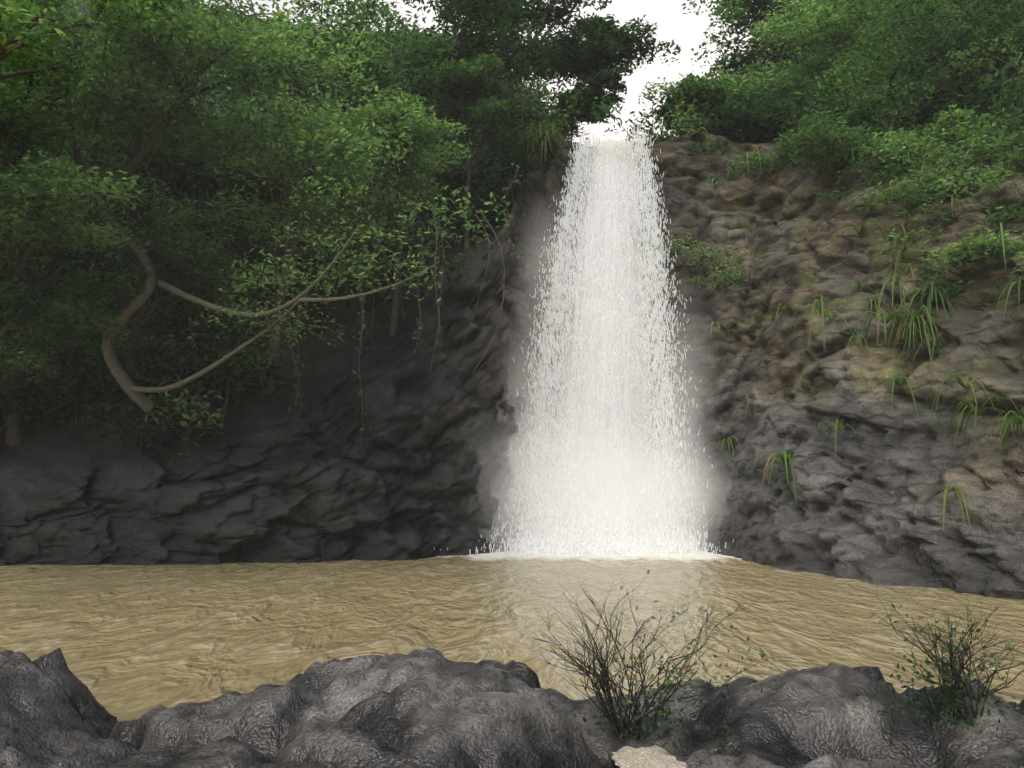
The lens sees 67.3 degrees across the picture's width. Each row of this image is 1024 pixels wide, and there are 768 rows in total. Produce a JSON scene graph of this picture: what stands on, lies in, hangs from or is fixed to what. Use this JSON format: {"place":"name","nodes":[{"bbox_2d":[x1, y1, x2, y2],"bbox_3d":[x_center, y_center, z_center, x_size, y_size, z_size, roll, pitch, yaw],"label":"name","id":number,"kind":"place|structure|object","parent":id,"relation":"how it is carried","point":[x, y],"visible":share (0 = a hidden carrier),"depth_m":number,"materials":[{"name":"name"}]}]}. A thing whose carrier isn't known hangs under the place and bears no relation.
{"place":"outdoors","nodes":[
{"label":"outdoors","id":0,"kind":"place"},
{"bbox_2d":[200,0,808,146],"bbox_3d":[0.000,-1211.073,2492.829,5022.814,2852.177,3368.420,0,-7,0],"label":"sky","id":1,"kind":"structure","parent":0,"point":[679,27],"depth_m":3863.03,"materials":[{"name":"white"}]},
{"bbox_2d":[0,0,1023,599],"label":"gorge cliff","id":2,"kind":"structure","parent":0,"point":[424,468],"depth_m":19.57,"materials":[{"name":"grey stone"}]},
{"bbox_2d":[0,33,63,201],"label":"tree","id":3,"kind":"object","parent":2,"relation":"on","point":[29,64],"visible":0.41,"depth_m":15.40,"materials":[{"name":"green plant"}]},
{"bbox_2d":[0,260,148,385],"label":"tree","id":4,"kind":"object","parent":2,"relation":"on","point":[32,327],"visible":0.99,"depth_m":16.58,"materials":[{"name":"green plant"}]},
{"bbox_2d":[0,143,150,325],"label":"tree","id":5,"kind":"object","parent":2,"relation":"on","point":[35,227],"visible":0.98,"depth_m":15.45,"materials":[{"name":"green plant"}]},
{"bbox_2d":[1,158,206,281],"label":"tree","id":6,"kind":"object","parent":2,"relation":"on","point":[87,253],"visible":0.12,"depth_m":21.93,"materials":[{"name":"green plant"}]},
{"bbox_2d":[0,0,246,288],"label":"tree","id":7,"kind":"object","parent":2,"relation":"on","point":[58,5],"visible":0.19,"depth_m":16.41,"materials":[{"name":"green plant"}]},
{"bbox_2d":[4,31,248,283],"bbox_3d":[-11.392,-6.032,20.444,7.904,5.838,7.439,5,-9,-38],"label":"tree","id":8,"kind":"object","parent":2,"relation":"on","point":[152,175],"visible":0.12,"depth_m":20.94,"materials":[{"name":"green plant"}]},
{"bbox_2d":[0,0,267,182],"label":"tree","id":9,"kind":"object","parent":2,"relation":"on","point":[19,9],"visible":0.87,"depth_m":15.27,"materials":[{"name":"green plant"}]},
{"bbox_2d":[21,90,258,254],"bbox_3d":[-11.103,-6.219,23.261,7.074,4.035,6.990,0,-7,0],"label":"tree","id":10,"kind":"object","parent":2,"relation":"on","point":[208,224],"visible":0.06,"depth_m":24.20,"materials":[{"name":"green plant"}]},
{"bbox_2d":[50,193,264,421],"bbox_3d":[-8.164,-1.464,17.934,4.652,4.542,5.228,0,-7,0],"label":"tree","id":11,"kind":"object","parent":2,"relation":"on","point":[176,263],"visible":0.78,"depth_m":17.77,"materials":[{"name":"green plant"}]},
{"bbox_2d":[0,0,394,445],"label":"tree","id":12,"kind":"object","parent":2,"relation":"on","point":[15,432],"visible":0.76,"depth_m":16.27,"materials":[{"name":"green plant"}]},
{"bbox_2d":[128,100,374,288],"bbox_3d":[-7.161,-5.425,22.835,6.337,4.747,6.120,0,-7,0],"label":"tree","id":13,"kind":"object","parent":2,"relation":"on","point":[263,189],"visible":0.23,"depth_m":21.65,"materials":[{"name":"green plant"}]},
{"bbox_2d":[0,0,513,412],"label":"leaning tree","id":14,"kind":"object","parent":2,"relation":"on","point":[136,395],"visible":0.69,"depth_m":16.17,"materials":[{"name":"green plant"}]},
{"bbox_2d":[152,0,422,331],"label":"tree","id":15,"kind":"object","parent":2,"relation":"on","point":[364,15],"visible":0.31,"depth_m":20.36,"materials":[{"name":"green plant"}]},
{"bbox_2d":[179,79,438,394],"bbox_3d":[-4.736,-3.410,18.107,5.491,7.295,7.305,1,-7,-10],"label":"tree","id":16,"kind":"object","parent":2,"relation":"on","point":[274,152],"visible":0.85,"depth_m":17.44,"materials":[{"name":"green plant"}]},
{"bbox_2d":[136,163,527,458],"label":"hanging vines","id":17,"kind":"object","parent":2,"relation":"on","point":[363,299],"visible":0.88,"depth_m":18.60,"materials":[{"name":"green plant"}]},
{"bbox_2d":[288,88,473,336],"bbox_3d":[-3.250,-4.306,19.553,4.974,5.920,4.367,-7,-10,44],"label":"tree","id":18,"kind":"object","parent":2,"relation":"on","point":[421,183],"visible":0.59,"depth_m":19.76,"materials":[{"name":"green plant"}]},
{"bbox_2d":[286,17,488,275],"bbox_3d":[-4.101,-7.242,24.134,6.450,7.524,6.133,2,-7,-18],"label":"tree","id":19,"kind":"object","parent":2,"relation":"on","point":[409,56],"visible":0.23,"depth_m":23.61,"materials":[{"name":"green plant"}]},
{"bbox_2d":[383,0,564,243],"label":"tree","id":20,"kind":"object","parent":2,"relation":"on","point":[472,15],"visible":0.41,"depth_m":24.63,"materials":[{"name":"green plant"}]},
{"bbox_2d":[423,50,549,249],"bbox_3d":[-0.800,-7.192,23.923,4.059,6.052,4.226,0,-7,0],"label":"tree","id":21,"kind":"object","parent":2,"relation":"on","point":[471,77],"visible":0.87,"depth_m":23.64,"materials":[{"name":"green plant"}]},
{"bbox_2d":[0,648,1023,767],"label":"shore rocks","id":22,"kind":"object","parent":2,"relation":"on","point":[427,708],"visible":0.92,"depth_m":5.19,"materials":[{"name":"grey stone"}]},
{"bbox_2d":[529,570,767,748],"bbox_3d":[0.997,1.930,5.404,1.776,1.137,1.425,0,-7,0],"label":"shore shrub","id":23,"kind":"object","parent":22,"relation":"on","point":[605,678],"visible":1,"depth_m":5.31,"materials":[{"name":"green plant"}]},
{"bbox_2d":[611,745,687,767],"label":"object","id":24,"kind":"object","parent":22,"relation":"on","point":[655,756],"visible":1,"depth_m":4.89,"materials":[{"name":"beige stone"}]},
{"bbox_2d":[856,579,1023,733],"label":"shore shrub","id":25,"kind":"object","parent":22,"relation":"on","point":[951,672],"visible":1,"depth_m":5.17,"materials":[{"name":"green plant"}]},
{"bbox_2d":[0,0,1023,464],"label":"understorey","id":26,"kind":"object","parent":2,"relation":"on","point":[492,180],"visible":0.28,"depth_m":22.07,"materials":[{"name":"green plant"}]},
{"bbox_2d":[438,0,616,182],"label":"tree","id":27,"kind":"object","parent":2,"relation":"on","point":[570,46],"visible":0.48,"depth_m":29.36,"materials":[{"name":"green plant"}]},
{"bbox_2d":[434,121,733,559],"bbox_3d":[1.853,-2.015,22.401,15.883,14.356,5.034,0,-7,0],"label":"waterfall spray","id":28,"kind":"object","parent":2,"relation":"on","point":[648,537],"visible":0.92,"depth_m":22.55,"materials":[{"name":"white liquid"}]},
{"bbox_2d":[549,62,633,138],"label":"tree","id":29,"kind":"object","parent":2,"relation":"on","point":[590,92],"visible":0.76,"depth_m":28.78,"materials":[{"name":"green plant"}]},
{"bbox_2d":[541,11,682,113],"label":"tree","id":30,"kind":"object","parent":2,"relation":"on","point":[625,44],"visible":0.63,"depth_m":31.29,"materials":[{"name":"green plant"}]},
{"bbox_2d":[638,71,714,135],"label":"slender tree","id":31,"kind":"object","parent":2,"relation":"on","point":[661,100],"visible":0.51,"depth_m":27.33,"materials":[{"name":"green plant"}]},
{"bbox_2d":[652,75,729,129],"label":"tree","id":32,"kind":"object","parent":2,"relation":"on","point":[681,85],"visible":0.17,"depth_m":27.81,"materials":[{"name":"green plant"}]},
{"bbox_2d":[646,229,750,294],"bbox_3d":[6.006,-2.887,24.221,3.662,3.919,2.287,0,-7,0],"label":"bush","id":33,"kind":"object","parent":2,"relation":"on","point":[721,280],"visible":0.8,"depth_m":23.98,"materials":[{"name":"green plant"}]},
{"bbox_2d":[685,95,800,155],"bbox_3d":[8.155,-8.754,27.251,4.448,2.538,4.913,0,-7,0],"label":"bush","id":34,"kind":"object","parent":2,"relation":"on","point":[725,129],"visible":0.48,"depth_m":26.20,"materials":[{"name":"green plant"}]},
{"bbox_2d":[647,58,851,127],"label":"tree","id":35,"kind":"object","parent":2,"relation":"on","point":[788,89],"visible":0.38,"depth_m":26.54,"materials":[{"name":"green plant"}]},
{"bbox_2d":[501,119,1023,529],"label":"grass tufts","id":36,"kind":"object","parent":2,"relation":"on","point":[545,140],"visible":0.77,"depth_m":17.81,"materials":[{"name":"green plant"}]},
{"bbox_2d":[681,0,863,78],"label":"tree","id":37,"kind":"object","parent":2,"relation":"on","point":[741,20],"visible":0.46,"depth_m":31.99,"materials":[{"name":"green plant"}]},
{"bbox_2d":[751,13,853,84],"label":"slender tree","id":38,"kind":"object","parent":2,"relation":"on","point":[782,39],"visible":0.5,"depth_m":27.04,"materials":[{"name":"green plant"}]},
{"bbox_2d":[727,85,904,182],"bbox_3d":[9.597,-7.118,23.213,5.600,2.344,5.165,0,-7,0],"label":"bush","id":39,"kind":"object","parent":2,"relation":"on","point":[795,148],"visible":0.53,"depth_m":22.00,"materials":[{"name":"green plant"}]},
{"bbox_2d":[747,0,961,89],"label":"tree","id":40,"kind":"object","parent":2,"relation":"on","point":[836,7],"visible":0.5,"depth_m":25.80,"materials":[{"name":"green plant"}]},
{"bbox_2d":[825,56,924,123],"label":"slender tree","id":41,"kind":"object","parent":2,"relation":"on","point":[873,79],"visible":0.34,"depth_m":24.03,"materials":[{"name":"green plant"}]},
{"bbox_2d":[804,78,955,206],"bbox_3d":[10.804,-6.305,21.668,4.664,3.610,5.661,-4,-8,30],"label":"bush","id":42,"kind":"object","parent":2,"relation":"on","point":[861,141],"visible":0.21,"depth_m":20.66,"materials":[{"name":"green plant"}]},
{"bbox_2d":[837,101,1002,216],"bbox_3d":[10.821,-5.564,21.140,3.775,3.574,4.776,0,-7,0],"label":"bush","id":43,"kind":"object","parent":2,"relation":"on","point":[945,137],"visible":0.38,"depth_m":19.96,"materials":[{"name":"green plant"}]},
{"bbox_2d":[828,0,1023,105],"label":"tree","id":44,"kind":"object","parent":2,"relation":"on","point":[949,35],"visible":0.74,"depth_m":21.08,"materials":[{"name":"green plant"}]},
{"bbox_2d":[831,14,1023,128],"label":"tree","id":45,"kind":"object","parent":2,"relation":"on","point":[920,69],"visible":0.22,"depth_m":22.16,"materials":[{"name":"green plant"}]},
{"bbox_2d":[874,126,1023,252],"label":"bush","id":46,"kind":"object","parent":2,"relation":"on","point":[986,173],"visible":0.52,"depth_m":18.49,"materials":[{"name":"green plant"}]},
{"bbox_2d":[913,140,994,185],"bbox_3d":[11.985,-4.441,20.069,4.102,3.747,2.726,3,-8,-24],"label":"bush","id":47,"kind":"object","parent":2,"relation":"on","point":[927,173],"visible":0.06,"depth_m":19.12,"materials":[{"name":"green plant"}]},
{"bbox_2d":[904,183,1023,306],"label":"bush","id":48,"kind":"object","parent":2,"relation":"on","point":[1009,210],"visible":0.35,"depth_m":17.64,"materials":[{"name":"green plant"}]},
{"bbox_2d":[918,206,1023,301],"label":"bush","id":49,"kind":"object","parent":2,"relation":"on","point":[985,245],"visible":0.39,"depth_m":16.98,"materials":[{"name":"green plant"}]},
{"bbox_2d":[923,107,1023,176],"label":"tree","id":50,"kind":"object","parent":2,"relation":"on","point":[1015,127],"visible":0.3,"depth_m":18.98,"materials":[{"name":"green plant"}]},
{"bbox_2d":[945,36,1023,136],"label":"slender tree","id":51,"kind":"object","parent":2,"relation":"on","point":[978,62],"visible":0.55,"depth_m":20.03,"materials":[{"name":"green plant"}]},
{"bbox_2d":[0,548,1023,720],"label":"pool water","id":52,"kind":"structure","parent":0,"point":[133,642],"depth_m":11.06,"materials":[{"name":"beige liquid"}]},
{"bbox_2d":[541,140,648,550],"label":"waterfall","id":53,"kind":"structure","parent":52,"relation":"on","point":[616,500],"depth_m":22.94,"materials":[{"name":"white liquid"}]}
]}

